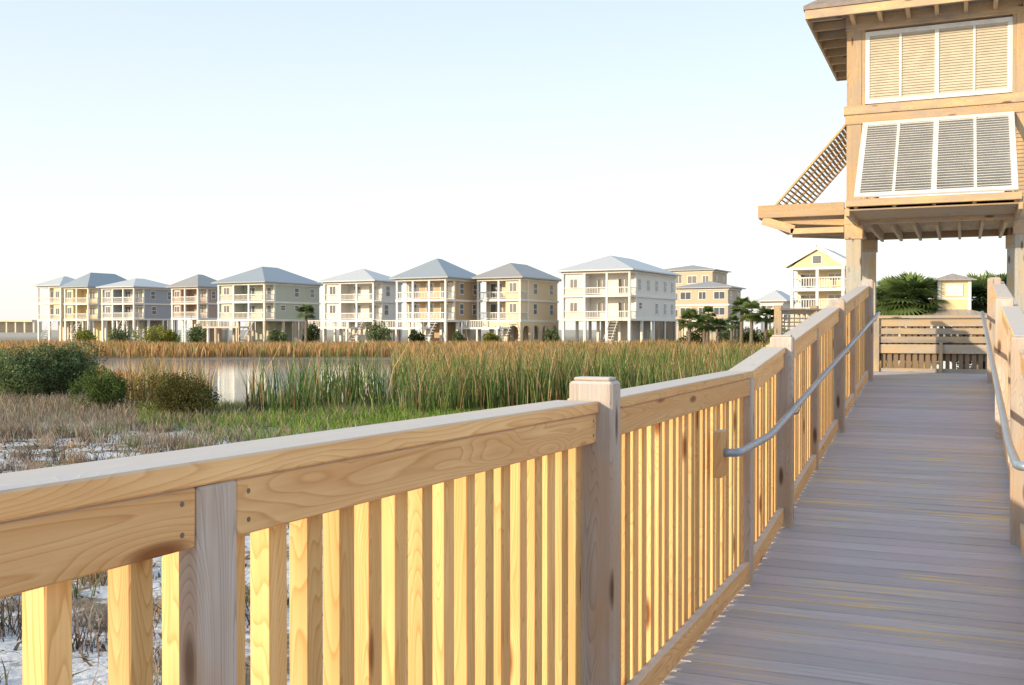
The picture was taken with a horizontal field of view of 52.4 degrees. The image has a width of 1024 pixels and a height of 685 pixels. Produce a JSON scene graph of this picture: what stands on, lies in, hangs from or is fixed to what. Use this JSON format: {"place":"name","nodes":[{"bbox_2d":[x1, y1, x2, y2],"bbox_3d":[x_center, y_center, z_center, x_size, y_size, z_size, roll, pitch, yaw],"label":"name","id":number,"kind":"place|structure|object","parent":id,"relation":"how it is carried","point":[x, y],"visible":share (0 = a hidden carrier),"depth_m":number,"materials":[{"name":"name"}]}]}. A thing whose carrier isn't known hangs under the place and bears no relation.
{"place":"outdoors","nodes":[
{"label":"outdoors","id":0,"kind":"place"},
{"bbox_2d":[0,330,971,684],"bbox_3d":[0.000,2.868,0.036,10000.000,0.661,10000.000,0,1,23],"label":"marsh ground","id":1,"kind":"structure","parent":0,"point":[10,658],"depth_m":11.43,"materials":[{"name":"white sand"}]},
{"bbox_2d":[0,320,42,331],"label":"causeway bridge","id":2,"kind":"structure","parent":1,"relation":"on","point":[18,325],"depth_m":906.04,"materials":[{"name":"paint"}]},
{"bbox_2d":[0,342,79,398],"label":"coastal shrub","id":3,"kind":"object","parent":1,"relation":"on","point":[19,373],"visible":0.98,"depth_m":38.42,"materials":[{"name":"green plant"}]},
{"bbox_2d":[48,287,80,340],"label":"walls","id":4,"kind":"structure","parent":1,"relation":"on","point":[54,306],"depth_m":218.24,"materials":[{"name":"beige paint"}]},
{"bbox_2d":[37,286,64,335],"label":"trim","id":5,"kind":"structure","parent":4,"relation":"attached to","point":[60,314],"depth_m":215.59,"materials":[{"name":"white paint"}]},
{"bbox_2d":[32,276,74,286],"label":"roof","id":6,"kind":"structure","parent":4,"relation":"on","point":[63,280],"depth_m":216.37,"materials":[{"name":"metal"}]},
{"bbox_2d":[38,321,92,341],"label":"stilts","id":7,"kind":"object","parent":1,"relation":"on","point":[60,331],"visible":0.62,"depth_m":216.47,"materials":[{"name":"white paint"}]},
{"bbox_2d":[35,338,107,397],"bbox_3d":[-17.119,0.981,40.260,2.663,2.488,3.174,0,1,23],"label":"coastal shrub","id":8,"kind":"object","parent":1,"relation":"on","point":[80,366],"visible":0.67,"depth_m":39.67,"materials":[{"name":"green plant"}]},
{"bbox_2d":[64,321,106,341],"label":"stilts","id":9,"kind":"object","parent":1,"relation":"on","point":[83,327],"visible":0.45,"depth_m":210.41,"materials":[{"name":"white paint"}]},
{"bbox_2d":[74,328,97,341],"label":"yard shrub","id":10,"kind":"object","parent":1,"relation":"on","point":[84,334],"visible":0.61,"depth_m":149.20,"materials":[{"name":"green plant"}]},
{"bbox_2d":[66,289,119,341],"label":"walls","id":11,"kind":"structure","parent":1,"relation":"on","point":[82,293],"depth_m":210.87,"materials":[{"name":"yellow paint"}]},
{"bbox_2d":[64,287,121,335],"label":"trim","id":12,"kind":"structure","parent":11,"relation":"attached to","point":[75,316],"depth_m":208.76,"materials":[{"name":"white paint"}]},
{"bbox_2d":[59,273,126,287],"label":"roof","id":13,"kind":"structure","parent":11,"relation":"on","point":[93,279],"depth_m":210.31,"materials":[{"name":"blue metal"}]},
{"bbox_2d":[0,348,199,390],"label":"bank grass","id":14,"kind":"structure","parent":1,"relation":"on","point":[160,355],"depth_m":97.36,"materials":[{"name":"brown plant"}]},
{"bbox_2d":[67,365,134,408],"bbox_3d":[-13.315,1.521,33.970,1.924,1.545,2.440,0,1,-5],"label":"coastal shrub","id":15,"kind":"object","parent":1,"relation":"on","point":[112,386],"visible":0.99,"depth_m":33.60,"materials":[{"name":"green plant"}]},
{"bbox_2d":[107,327,139,342],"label":"yard shrub","id":16,"kind":"object","parent":1,"relation":"on","point":[118,335],"visible":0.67,"depth_m":149.54,"materials":[{"name":"green plant"}]},
{"bbox_2d":[104,288,170,340],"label":"walls","id":17,"kind":"structure","parent":1,"relation":"on","point":[163,311],"depth_m":199.80,"materials":[{"name":"blue"}]},
{"bbox_2d":[96,278,170,288],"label":"roof","id":18,"kind":"structure","parent":17,"relation":"on","point":[139,282],"depth_m":198.44,"materials":[{"name":"metal"}]},
{"bbox_2d":[106,291,170,317],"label":"windows","id":19,"kind":"structure","parent":17,"relation":"attached to","point":[128,310],"depth_m":198.73,"materials":[{"name":"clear glass"}]},
{"bbox_2d":[101,287,176,330],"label":"trim","id":20,"kind":"structure","parent":17,"relation":"attached to","point":[113,315],"depth_m":197.50,"materials":[{"name":"white paint"}]},
{"bbox_2d":[102,320,177,341],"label":"stilts","id":21,"kind":"object","parent":1,"relation":"on","point":[127,324],"visible":0.41,"depth_m":199.15,"materials":[{"name":"white paint"}]},
{"bbox_2d":[131,323,170,342],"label":"yard shrub","id":22,"kind":"object","parent":1,"relation":"on","point":[153,337],"visible":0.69,"depth_m":149.29,"materials":[{"name":"green plant"}]},
{"bbox_2d":[0,431,322,682],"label":"ground litter","id":23,"kind":"object","parent":1,"relation":"on","point":[102,649],"visible":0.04,"depth_m":11.30,"materials":[{"name":"brown plant"}]},
{"bbox_2d":[114,351,219,406],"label":"bank grass","id":24,"kind":"structure","parent":1,"relation":"on","point":[133,376],"depth_m":35.62,"materials":[{"name":"green plant"}]},
{"bbox_2d":[162,329,180,343],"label":"yard shrub","id":25,"kind":"object","parent":1,"relation":"on","point":[171,336],"visible":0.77,"depth_m":149.62,"materials":[{"name":"green plant"}]},
{"bbox_2d":[129,371,222,415],"bbox_3d":[-9.791,1.581,30.900,2.938,1.507,2.670,0,1,23],"label":"coastal shrub","id":26,"kind":"object","parent":1,"relation":"on","point":[175,397],"visible":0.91,"depth_m":30.27,"materials":[{"name":"green plant"}]},
{"bbox_2d":[0,416,375,684],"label":"dune scrub","id":27,"kind":"object","parent":1,"relation":"on","point":[79,457],"visible":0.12,"depth_m":19.48,"materials":[{"name":"brown plant"}]},
{"bbox_2d":[173,289,217,342],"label":"walls","id":28,"kind":"structure","parent":1,"relation":"on","point":[212,311],"depth_m":193.36,"materials":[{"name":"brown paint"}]},
{"bbox_2d":[165,274,217,287],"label":"roof","id":29,"kind":"structure","parent":28,"relation":"on","point":[198,280],"depth_m":192.32,"materials":[{"name":"grey metal"}]},
{"bbox_2d":[171,287,217,336],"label":"trim","id":30,"kind":"structure","parent":28,"relation":"attached to","point":[195,299],"depth_m":191.57,"materials":[{"name":"white paint"}]},
{"bbox_2d":[186,323,206,342],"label":"yard shrub","id":31,"kind":"object","parent":1,"relation":"on","point":[197,333],"visible":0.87,"depth_m":144.39,"materials":[{"name":"green plant"}]},
{"bbox_2d":[171,319,228,342],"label":"stilts","id":32,"kind":"object","parent":1,"relation":"on","point":[184,338],"visible":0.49,"depth_m":192.54,"materials":[{"name":"white paint"}]},
{"bbox_2d":[0,389,436,458],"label":"dune scrub","id":33,"kind":"object","parent":1,"relation":"on","point":[41,408],"visible":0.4,"depth_m":28.97,"materials":[{"name":"brown plant"}]},
{"bbox_2d":[203,321,319,343],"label":"stilts","id":34,"kind":"object","parent":1,"relation":"on","point":[236,331],"visible":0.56,"depth_m":168.15,"materials":[{"name":"paint"}]},
{"bbox_2d":[220,283,318,343],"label":"walls","id":35,"kind":"structure","parent":1,"relation":"on","point":[284,293],"depth_m":170.22,"materials":[{"name":"green"}]},
{"bbox_2d":[198,283,319,337],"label":"trim","id":36,"kind":"structure","parent":35,"relation":"attached to","point":[264,301],"depth_m":167.52,"materials":[{"name":"white paint"}]},
{"bbox_2d":[211,267,322,285],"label":"roof","id":37,"kind":"structure","parent":35,"relation":"on","point":[267,275],"depth_m":169.44,"materials":[{"name":"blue metal"}]},
{"bbox_2d":[224,288,313,317],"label":"windows","id":38,"kind":"structure","parent":35,"relation":"attached to","point":[268,297],"depth_m":169.03,"materials":[{"name":"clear glass"}]},
{"bbox_2d":[292,321,317,342],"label":"lattice","id":39,"kind":"object","parent":35,"relation":"attached to","point":[299,330],"visible":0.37,"depth_m":172.41,"materials":[{"name":"paint"}]},
{"bbox_2d":[268,329,288,342],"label":"yard shrub","id":40,"kind":"object","parent":1,"relation":"on","point":[275,335],"visible":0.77,"depth_m":147.66,"materials":[{"name":"green plant"}]},
{"bbox_2d":[297,303,315,341],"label":"cabbage palm","id":41,"kind":"object","parent":1,"relation":"on","point":[305,308],"visible":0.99,"depth_m":142.78,"materials":[{"name":"green plant"}]},
{"bbox_2d":[302,321,319,342],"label":"yard shrub","id":42,"kind":"object","parent":1,"relation":"on","point":[312,335],"visible":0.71,"depth_m":144.52,"materials":[{"name":"green plant"}]},
{"bbox_2d":[134,399,531,443],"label":"marsh grass","id":43,"kind":"structure","parent":1,"relation":"on","point":[344,420],"depth_m":29.09,"materials":[{"name":"green plant"}]},
{"bbox_2d":[318,322,401,342],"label":"stilts","id":44,"kind":"object","parent":1,"relation":"on","point":[345,331],"visible":0.48,"depth_m":168.24,"materials":[{"name":"white paint"}]},
{"bbox_2d":[326,282,401,341],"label":"walls","id":45,"kind":"structure","parent":1,"relation":"on","point":[347,307],"depth_m":169.54,"materials":[{"name":"white paint"}]},
{"bbox_2d":[308,281,402,337],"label":"trim","id":46,"kind":"structure","parent":45,"relation":"attached to","point":[376,298],"depth_m":167.05,"materials":[{"name":"white paint"}]},
{"bbox_2d":[330,286,389,317],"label":"windows","id":47,"kind":"structure","parent":45,"relation":"attached to","point":[376,292],"depth_m":168.41,"materials":[{"name":"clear glass"}]},
{"bbox_2d":[317,269,406,282],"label":"roof","id":48,"kind":"structure","parent":45,"relation":"on","point":[360,275],"depth_m":168.06,"materials":[{"name":"metal"}]},
{"bbox_2d":[365,320,393,342],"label":"yard shrub","id":49,"kind":"object","parent":1,"relation":"on","point":[374,334],"visible":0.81,"depth_m":141.82,"materials":[{"name":"green plant"}]},
{"bbox_2d":[0,338,768,357],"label":"bank grass","id":50,"kind":"structure","parent":1,"relation":"on","point":[234,348],"depth_m":103.48,"materials":[{"name":"brown plant"}]},
{"bbox_2d":[408,329,425,342],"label":"yard shrub","id":51,"kind":"object","parent":1,"relation":"on","point":[414,336],"visible":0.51,"depth_m":143.64,"materials":[{"name":"green plant"}]},
{"bbox_2d":[382,322,480,342],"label":"stilts","id":52,"kind":"object","parent":1,"relation":"on","point":[420,329],"visible":0.45,"depth_m":152.88,"materials":[{"name":"white paint"}]},
{"bbox_2d":[407,281,479,342],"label":"walls","id":53,"kind":"structure","parent":1,"relation":"on","point":[467,295],"depth_m":155.24,"materials":[{"name":"beige paint"}]},
{"bbox_2d":[376,278,481,337],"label":"trim","id":54,"kind":"structure","parent":53,"relation":"attached to","point":[444,299],"depth_m":152.03,"materials":[{"name":"white paint"}]},
{"bbox_2d":[389,259,475,279],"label":"roof","id":55,"kind":"structure","parent":53,"relation":"on","point":[438,268],"depth_m":153.22,"materials":[{"name":"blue metal"}]},
{"bbox_2d":[409,283,476,318],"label":"windows","id":56,"kind":"structure","parent":53,"relation":"attached to","point":[449,295],"depth_m":154.13,"materials":[{"name":"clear glass"}]},
{"bbox_2d":[459,322,546,343],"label":"stilts","id":57,"kind":"object","parent":1,"relation":"on","point":[498,328],"visible":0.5,"depth_m":152.38,"materials":[{"name":"white paint"}]},
{"bbox_2d":[477,280,558,342],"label":"walls","id":58,"kind":"structure","parent":1,"relation":"on","point":[543,293],"depth_m":156.99,"materials":[{"name":"beige paint"}]},
{"bbox_2d":[459,278,558,338],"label":"trim","id":59,"kind":"structure","parent":58,"relation":"attached to","point":[495,319],"depth_m":153.77,"materials":[{"name":"white paint"}]},
{"bbox_2d":[471,263,561,281],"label":"roof","id":60,"kind":"structure","parent":58,"relation":"on","point":[511,270],"depth_m":155.13,"materials":[{"name":"grey metal"}]},
{"bbox_2d":[491,283,552,317],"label":"windows","id":61,"kind":"structure","parent":58,"relation":"attached to","point":[494,289],"depth_m":156.66,"materials":[{"name":"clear glass"}]},
{"bbox_2d":[544,327,560,342],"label":"yard shrub","id":62,"kind":"object","parent":1,"relation":"on","point":[551,334],"visible":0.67,"depth_m":145.80,"materials":[{"name":"green plant"}]},
{"bbox_2d":[562,321,675,342],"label":"stilts","id":63,"kind":"object","parent":1,"relation":"on","point":[607,331],"visible":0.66,"depth_m":156.03,"materials":[{"name":"white paint"}]},
{"bbox_2d":[564,273,675,342],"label":"walls","id":64,"kind":"structure","parent":1,"relation":"on","point":[647,311],"depth_m":155.54,"materials":[{"name":"white paint"}]},
{"bbox_2d":[555,255,681,275],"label":"roof","id":65,"kind":"structure","parent":64,"relation":"on","point":[611,263],"depth_m":154.44,"materials":[{"name":"metal"}]},
{"bbox_2d":[561,270,676,338],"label":"trim","id":66,"kind":"structure","parent":64,"relation":"attached to","point":[631,315],"depth_m":152.99,"materials":[{"name":"white paint"}]},
{"bbox_2d":[570,279,673,316],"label":"windows","id":67,"kind":"structure","parent":66,"relation":"attached to","point":[601,283],"depth_m":154.54,"materials":[{"name":"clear glass"}]},
{"bbox_2d":[655,321,674,342],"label":"lattice","id":68,"kind":"object","parent":64,"relation":"attached to","point":[670,330],"visible":0.56,"depth_m":163.76,"materials":[{"name":"grey wood"}]},
{"bbox_2d":[386,340,938,401],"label":"marsh reeds","id":69,"kind":"object","parent":1,"relation":"on","point":[417,355],"visible":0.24,"depth_m":67.75,"materials":[{"name":"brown plant"}]},
{"bbox_2d":[562,329,769,385],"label":"marsh reeds","id":70,"kind":"object","parent":1,"relation":"on","point":[699,354],"visible":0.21,"depth_m":45.08,"materials":[{"name":"green plant"}]},
{"bbox_2d":[676,308,702,345],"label":"cabbage palm","id":71,"kind":"object","parent":1,"relation":"on","point":[691,314],"visible":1,"depth_m":117.58,"materials":[{"name":"green plant"}]},
{"bbox_2d":[678,328,702,343],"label":"yard shrub","id":72,"kind":"object","parent":1,"relation":"on","point":[695,336],"visible":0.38,"depth_m":129.44,"materials":[{"name":"green plant"}]},
{"bbox_2d":[676,270,726,337],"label":"walls","id":73,"kind":"structure","parent":1,"relation":"on","point":[712,276],"depth_m":217.67,"materials":[{"name":"beige paint"}]},
{"bbox_2d":[665,265,730,272],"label":"roof","id":74,"kind":"structure","parent":73,"relation":"on","point":[690,268],"depth_m":218.11,"materials":[{"name":"grey metal"}]},
{"bbox_2d":[671,270,727,322],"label":"trim","id":75,"kind":"structure","parent":73,"relation":"attached to","point":[696,275],"depth_m":217.01,"materials":[{"name":"white paint"}]},
{"bbox_2d":[677,322,736,340],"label":"stilts","id":76,"kind":"object","parent":1,"relation":"on","point":[692,330],"visible":0.16,"depth_m":189.46,"materials":[{"name":"paint"}]},
{"bbox_2d":[696,314,718,343],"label":"cabbage palm","id":77,"kind":"object","parent":1,"relation":"on","point":[705,327],"visible":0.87,"depth_m":121.63,"materials":[{"name":"green plant"}]},
{"bbox_2d":[677,288,740,342],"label":"walls","id":78,"kind":"structure","parent":1,"relation":"on","point":[709,299],"depth_m":187.49,"materials":[{"name":"beige paint"}]},
{"bbox_2d":[676,288,741,336],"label":"trim","id":79,"kind":"structure","parent":78,"relation":"attached to","point":[703,299],"depth_m":187.15,"materials":[{"name":"white paint"}]},
{"bbox_2d":[680,292,738,314],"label":"windows","id":80,"kind":"structure","parent":78,"relation":"attached to","point":[717,295],"depth_m":186.95,"materials":[{"name":"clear glass"}]},
{"bbox_2d":[676,281,745,288],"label":"roof","id":81,"kind":"structure","parent":78,"relation":"on","point":[708,284],"depth_m":187.81,"materials":[{"name":"grey metal"}]},
{"bbox_2d":[700,306,717,342],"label":"cabbage palm","id":82,"kind":"object","parent":1,"relation":"on","point":[707,309],"visible":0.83,"depth_m":124.72,"materials":[{"name":"green plant"}]},
{"bbox_2d":[711,318,728,343],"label":"cabbage palm","id":83,"kind":"object","parent":1,"relation":"on","point":[721,321],"visible":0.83,"depth_m":124.78,"materials":[{"name":"green plant"}]},
{"bbox_2d":[725,315,739,341],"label":"cabbage palm","id":84,"kind":"object","parent":1,"relation":"on","point":[732,326],"visible":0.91,"depth_m":129.80,"materials":[{"name":"green plant"}]},
{"bbox_2d":[729,296,750,343],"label":"cabbage palm","id":85,"kind":"object","parent":1,"relation":"on","point":[739,303],"visible":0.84,"depth_m":114.80,"materials":[{"name":"green plant"}]},
{"bbox_2d":[736,326,763,346],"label":"yard shrub","id":86,"kind":"object","parent":1,"relation":"on","point":[746,335],"visible":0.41,"depth_m":117.55,"materials":[{"name":"green plant"}]},
{"bbox_2d":[738,299,765,344],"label":"cabbage palm","id":87,"kind":"object","parent":1,"relation":"on","point":[751,317],"visible":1,"depth_m":111.55,"materials":[{"name":"green plant"}]},
{"bbox_2d":[755,306,773,344],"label":"cabbage palm","id":88,"kind":"object","parent":1,"relation":"on","point":[766,320],"visible":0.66,"depth_m":117.46,"materials":[{"name":"green plant"}]},
{"bbox_2d":[762,301,789,331],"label":"walls","id":89,"kind":"structure","parent":1,"relation":"on","point":[786,305],"depth_m":170.96,"materials":[{"name":"white paint"}]},
{"bbox_2d":[755,290,797,302],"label":"roof","id":90,"kind":"structure","parent":89,"relation":"on","point":[775,295],"depth_m":171.11,"materials":[{"name":"metal"}]},
{"bbox_2d":[774,305,822,334],"bbox_3d":[7.225,0.959,20.643,4.354,3.364,1.597,0,1,2],"label":"side walkway railing","id":91,"kind":"object","parent":1,"relation":"on","point":[779,311],"visible":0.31,"depth_m":20.01,"materials":[{"name":"brown wood"}]},
{"bbox_2d":[792,250,845,306],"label":"walls","id":92,"kind":"structure","parent":1,"relation":"on","point":[827,260],"depth_m":107.77,"materials":[{"name":"yellow"}]},
{"bbox_2d":[782,245,845,307],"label":"trim","id":93,"kind":"structure","parent":92,"relation":"attached to","point":[817,289],"depth_m":106.49,"materials":[{"name":"white paint"}]},
{"bbox_2d":[801,256,840,307],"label":"windows","id":94,"kind":"structure","parent":92,"relation":"attached to","point":[816,259],"depth_m":108.87,"materials":[{"name":"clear glass"}]},
{"bbox_2d":[660,372,1023,684],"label":"boardwalk deck","id":95,"kind":"structure","parent":1,"relation":"on","point":[892,556],"depth_m":5.74,"materials":[{"name":"grey wood"}]},
{"bbox_2d":[0,279,873,684],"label":"boardwalk railing","id":96,"kind":"object","parent":95,"relation":"on","point":[598,531],"visible":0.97,"depth_m":2.37,"materials":[{"name":"beige wood"}]},
{"bbox_2d":[713,311,879,477],"bbox_3d":[2.677,0.117,8.632,0.118,0.889,8.637,0,1,23],"label":"handrail","id":97,"kind":"object","parent":96,"relation":"attached to","point":[721,452],"visible":1,"depth_m":5.27,"materials":[{"name":"metal"}]},
{"bbox_2d":[873,315,986,372],"bbox_3d":[5.596,0.018,13.815,1.560,0.758,0.140,0,1,23],"label":"landing barrier","id":98,"kind":"object","parent":95,"relation":"on","point":[921,349],"visible":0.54,"depth_m":13.83,"materials":[{"name":"brown wood"}]},
{"bbox_2d":[987,277,1023,560],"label":"boardwalk railing","id":99,"kind":"object","parent":95,"relation":"on","point":[1005,320],"visible":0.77,"depth_m":7.50,"materials":[{"name":"beige wood"}]},
{"bbox_2d":[981,311,1023,470],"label":"handrail","id":100,"kind":"object","parent":99,"relation":"attached to","point":[1016,463],"visible":1,"depth_m":5.92,"materials":[{"name":"metal"}]},
{"bbox_2d":[758,0,1023,314],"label":"observation tower","id":101,"kind":"structure","parent":1,"relation":"on","point":[935,96],"depth_m":13.78,"materials":[{"name":"brown wood"}]},
{"bbox_2d":[876,276,921,335],"bbox_3d":[22.011,-0.926,60.035,3.540,5.957,3.325,0,1,23],"label":"cabbage palm","id":102,"kind":"object","parent":1,"relation":"on","point":[879,295],"visible":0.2,"depth_m":59.73,"materials":[{"name":"green plant"}]},
{"bbox_2d":[880,270,949,362],"bbox_3d":[22.387,-1.010,57.942,4.048,6.177,4.092,0,1,23],"label":"cabbage palm","id":103,"kind":"object","parent":1,"relation":"on","point":[910,286],"visible":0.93,"depth_m":57.19,"materials":[{"name":"green plant"}]},
{"bbox_2d":[898,273,986,364],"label":"house","id":104,"kind":"structure","parent":1,"relation":"on","point":[954,290],"depth_m":57.14,"materials":[{"name":"yellow"}]},
{"bbox_2d":[966,272,1006,368],"bbox_3d":[26.996,-1.030,59.974,3.670,6.165,4.038,0,1,23],"label":"cabbage palm","id":105,"kind":"object","parent":1,"relation":"on","point":[979,287],"visible":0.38,"depth_m":59.15,"materials":[{"name":"green plant"}]},
{"bbox_2d":[0,0,1006,329],"label":"sky","id":106,"kind":"structure","parent":0,"point":[169,142],"materials":[{"name":"white"}]},
{"bbox_2d":[83,358,971,403],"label":"pond water","id":107,"kind":"structure","parent":0,"point":[229,384],"depth_m":71.22,"materials":[{"name":"grey liquid"}]},
{"bbox_2d":[239,337,754,414],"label":"cattail reeds","id":108,"kind":"object","parent":107,"relation":"in","point":[550,382],"visible":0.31,"depth_m":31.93,"materials":[{"name":"green plant"}]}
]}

